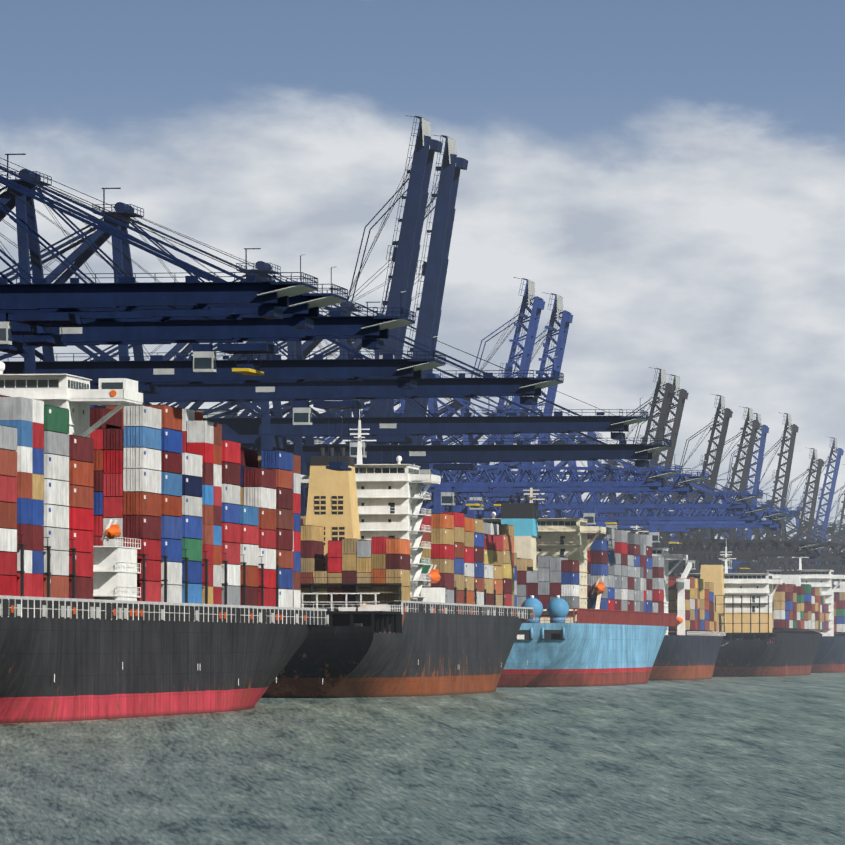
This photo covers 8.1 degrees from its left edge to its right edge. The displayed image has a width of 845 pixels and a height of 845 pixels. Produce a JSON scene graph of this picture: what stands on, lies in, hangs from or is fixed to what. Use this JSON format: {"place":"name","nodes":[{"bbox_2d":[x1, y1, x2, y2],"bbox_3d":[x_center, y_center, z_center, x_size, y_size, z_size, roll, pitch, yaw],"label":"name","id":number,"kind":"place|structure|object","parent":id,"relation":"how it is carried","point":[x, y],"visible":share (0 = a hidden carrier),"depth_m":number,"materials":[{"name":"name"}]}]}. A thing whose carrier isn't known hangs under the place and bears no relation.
{"place":"outdoors","nodes":[
{"label":"outdoors","id":0,"kind":"place"},
{"bbox_2d":[0,673,844,844],"bbox_3d":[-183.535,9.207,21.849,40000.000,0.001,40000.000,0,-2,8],"label":"sea water","id":1,"kind":"structure","parent":0,"point":[737,761],"depth_m":410.16,"materials":[{"name":"grey liquid"}]},
{"bbox_2d":[0,361,328,722],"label":"container ship","id":2,"kind":"object","parent":1,"relation":"on","point":[150,560],"visible":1,"depth_m":738.25,"materials":[{"name":"paint"}]},
{"bbox_2d":[262,409,534,697],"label":"container ship","id":3,"kind":"object","parent":1,"relation":"on","point":[404,592],"visible":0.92,"depth_m":1044.35,"materials":[{"name":"paint"}]},
{"bbox_2d":[482,481,676,686],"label":"container ship","id":4,"kind":"object","parent":1,"relation":"on","point":[593,596],"visible":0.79,"depth_m":1316.90,"materials":[{"name":"paint"}]},
{"bbox_2d":[628,525,725,680],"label":"container ship","id":5,"kind":"object","parent":1,"relation":"on","point":[689,649],"visible":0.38,"depth_m":1579.77,"materials":[{"name":"paint"}]},
{"bbox_2d":[680,547,828,676],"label":"container ship","id":6,"kind":"object","parent":1,"relation":"on","point":[768,624],"visible":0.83,"depth_m":1769.88,"materials":[{"name":"paint"}]},
{"bbox_2d":[767,557,844,672],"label":"ship","id":7,"kind":"object","parent":1,"relation":"on","point":[829,656],"visible":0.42,"depth_m":2049.70,"materials":[{"name":"paint"}]},
{"bbox_2d":[834,574,844,591],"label":"ship","id":8,"kind":"object","parent":1,"relation":"on","point":[840,587],"visible":0.04,"depth_m":2294.80,"materials":[{"name":"paint"}]},
{"bbox_2d":[0,0,844,557],"label":"sky","id":9,"kind":"structure","parent":0,"point":[672,172],"materials":[{"name":"blue"}]},
{"bbox_3d":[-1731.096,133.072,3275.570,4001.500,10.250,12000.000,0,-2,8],"label":"quay wall","id":10,"kind":"object","parent":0,"visible":0},
{"bbox_2d":[0,166,317,346],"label":"gantry crane","id":11,"kind":"object","parent":10,"relation":"on","point":[38,301],"visible":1,"depth_m":747.84,"materials":[{"name":"blue paint"}]},
{"bbox_2d":[0,163,347,353],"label":"gantry crane","id":12,"kind":"object","parent":10,"relation":"on","point":[300,310],"visible":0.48,"depth_m":773.07,"materials":[{"name":"blue paint"}]},
{"bbox_2d":[0,158,414,374],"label":"gantry crane","id":13,"kind":"object","parent":10,"relation":"on","point":[370,331],"visible":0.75,"depth_m":825.51,"materials":[{"name":"blue paint"}]},
{"bbox_2d":[0,153,445,405],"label":"gantry crane","id":14,"kind":"object","parent":10,"relation":"on","point":[157,369],"visible":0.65,"depth_m":907.35,"materials":[{"name":"blue paint"}]},
{"bbox_2d":[0,188,563,470],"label":"gantry crane","id":15,"kind":"object","parent":10,"relation":"on","point":[327,395],"visible":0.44,"depth_m":981.07,"materials":[{"name":"blue paint"}]},
{"bbox_2d":[157,115,442,494],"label":"gantry crane","id":16,"kind":"object","parent":10,"relation":"on","point":[405,255],"visible":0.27,"depth_m":1218.42,"materials":[{"name":"blue paint"}]},
{"bbox_2d":[209,134,467,487],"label":"gantry crane","id":17,"kind":"object","parent":10,"relation":"on","point":[434,269],"visible":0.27,"depth_m":1265.90,"materials":[{"name":"blue paint"}]},
{"bbox_2d":[83,248,647,463],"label":"gantry crane","id":18,"kind":"object","parent":10,"relation":"on","point":[264,431],"visible":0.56,"depth_m":1115.19,"materials":[{"name":"blue paint"}]},
{"bbox_2d":[160,281,670,607],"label":"gantry crane","id":19,"kind":"object","parent":10,"relation":"on","point":[423,456],"visible":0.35,"depth_m":1150.80,"materials":[{"name":"blue paint"}]},
{"bbox_2d":[285,357,681,513],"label":"gantry crane","id":20,"kind":"object","parent":10,"relation":"on","point":[446,488],"visible":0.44,"depth_m":1299.33,"materials":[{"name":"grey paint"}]},
{"bbox_2d":[422,277,544,518],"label":"gantry crane","id":21,"kind":"object","parent":10,"relation":"on","point":[537,303],"visible":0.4,"depth_m":1399.18,"materials":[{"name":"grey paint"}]},
{"bbox_2d":[431,292,572,518],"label":"gantry crane","id":22,"kind":"object","parent":10,"relation":"on","point":[565,317],"visible":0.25,"depth_m":1460.49,"materials":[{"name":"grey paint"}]},
{"bbox_2d":[305,374,708,607],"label":"gantry crane","id":23,"kind":"object","parent":10,"relation":"on","point":[499,493],"visible":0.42,"depth_m":1340.84,"materials":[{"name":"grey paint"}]},
{"bbox_2d":[412,396,762,524],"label":"gantry crane","id":24,"kind":"object","parent":10,"relation":"on","point":[589,514],"visible":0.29,"depth_m":1500.79,"materials":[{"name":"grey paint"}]},
{"bbox_2d":[433,405,771,532],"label":"gantry crane","id":25,"kind":"object","parent":10,"relation":"on","point":[637,520],"visible":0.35,"depth_m":1548.19,"materials":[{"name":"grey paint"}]},
{"bbox_2d":[539,367,674,533],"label":"gantry crane","id":26,"kind":"object","parent":10,"relation":"on","point":[668,388],"visible":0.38,"depth_m":1697.57,"materials":[{"name":"grey paint"}]},
{"bbox_2d":[545,374,688,546],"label":"gantry crane","id":27,"kind":"object","parent":10,"relation":"on","point":[682,394],"visible":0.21,"depth_m":1737.00,"materials":[{"name":"grey paint"}]},
{"bbox_2d":[483,432,787,530],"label":"gantry crane","id":28,"kind":"object","parent":10,"relation":"on","point":[770,522],"visible":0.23,"depth_m":1599.69,"materials":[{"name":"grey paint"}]},
{"bbox_2d":[506,432,794,543],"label":"gantry crane","id":29,"kind":"object","parent":10,"relation":"on","point":[653,531],"visible":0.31,"depth_m":1644.04,"materials":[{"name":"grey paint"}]},
{"bbox_2d":[639,394,732,576],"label":"gantry crane","id":30,"kind":"object","parent":10,"relation":"on","point":[727,413],"visible":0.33,"depth_m":1875.41,"materials":[{"name":"grey paint"}]},
{"bbox_2d":[566,476,820,567],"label":"gantry crane","id":31,"kind":"object","parent":10,"relation":"on","point":[742,553],"visible":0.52,"depth_m":1787.64,"materials":[{"name":"grey paint"}]},
{"bbox_2d":[653,406,760,572],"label":"gantry crane","id":32,"kind":"object","parent":10,"relation":"on","point":[754,424],"visible":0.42,"depth_m":1975.46,"materials":[{"name":"grey paint"}]},
{"bbox_2d":[653,413,768,574],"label":"gantry crane","id":33,"kind":"object","parent":10,"relation":"on","point":[764,429],"visible":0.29,"depth_m":2039.49,"materials":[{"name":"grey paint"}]},
{"bbox_2d":[608,479,831,575],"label":"gantry crane","id":34,"kind":"object","parent":10,"relation":"on","point":[816,555],"visible":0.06,"depth_m":1829.68,"materials":[{"name":"grey paint"}]},
{"bbox_2d":[625,468,844,573],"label":"gantry crane","id":35,"kind":"object","parent":10,"relation":"on","point":[822,554],"visible":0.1,"depth_m":1921.00,"materials":[{"name":"grey paint"}]},
{"bbox_2d":[684,412,798,572],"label":"gantry crane","id":36,"kind":"object","parent":10,"relation":"on","point":[794,428],"visible":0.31,"depth_m":2152.85,"materials":[{"name":"grey paint"}]},
{"bbox_2d":[673,497,844,575],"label":"gantry crane","id":37,"kind":"object","parent":10,"relation":"on","point":[783,561],"visible":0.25,"depth_m":2091.99,"materials":[{"name":"grey paint"}]},
{"bbox_2d":[714,493,844,579],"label":"gantry crane","id":38,"kind":"object","parent":10,"relation":"on","point":[803,567],"visible":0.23,"depth_m":2210.36,"materials":[{"name":"grey paint"}]},
{"bbox_2d":[744,448,823,566],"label":"gantry crane","id":39,"kind":"object","parent":10,"relation":"on","point":[819,462],"visible":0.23,"depth_m":2277.22,"materials":[{"name":"grey paint"}]},
{"bbox_2d":[745,436,843,567],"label":"gantry crane","id":40,"kind":"object","parent":10,"relation":"on","point":[840,452],"visible":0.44,"depth_m":2344.95,"materials":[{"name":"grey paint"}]},
{"bbox_2d":[753,511,844,574],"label":"gantry crane","id":41,"kind":"object","parent":10,"relation":"on","point":[805,526],"visible":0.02,"depth_m":2410.10,"materials":[{"name":"grey paint"}]},
{"bbox_2d":[778,464,844,574],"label":"gantry crane","id":42,"kind":"object","parent":10,"relation":"on","point":[841,520],"visible":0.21,"depth_m":2474.06,"materials":[{"name":"grey paint"}]},
{"bbox_2d":[803,491,844,574],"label":"gantry crane","id":43,"kind":"object","parent":10,"relation":"on","point":[834,524],"visible":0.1,"depth_m":2524.98,"materials":[{"name":"grey paint"}]},
{"bbox_2d":[811,529,844,566],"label":"gantry crane","id":44,"kind":"object","parent":10,"relation":"on","point":[835,538],"visible":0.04,"depth_m":2588.33,"materials":[{"name":"grey paint"}]}
]}

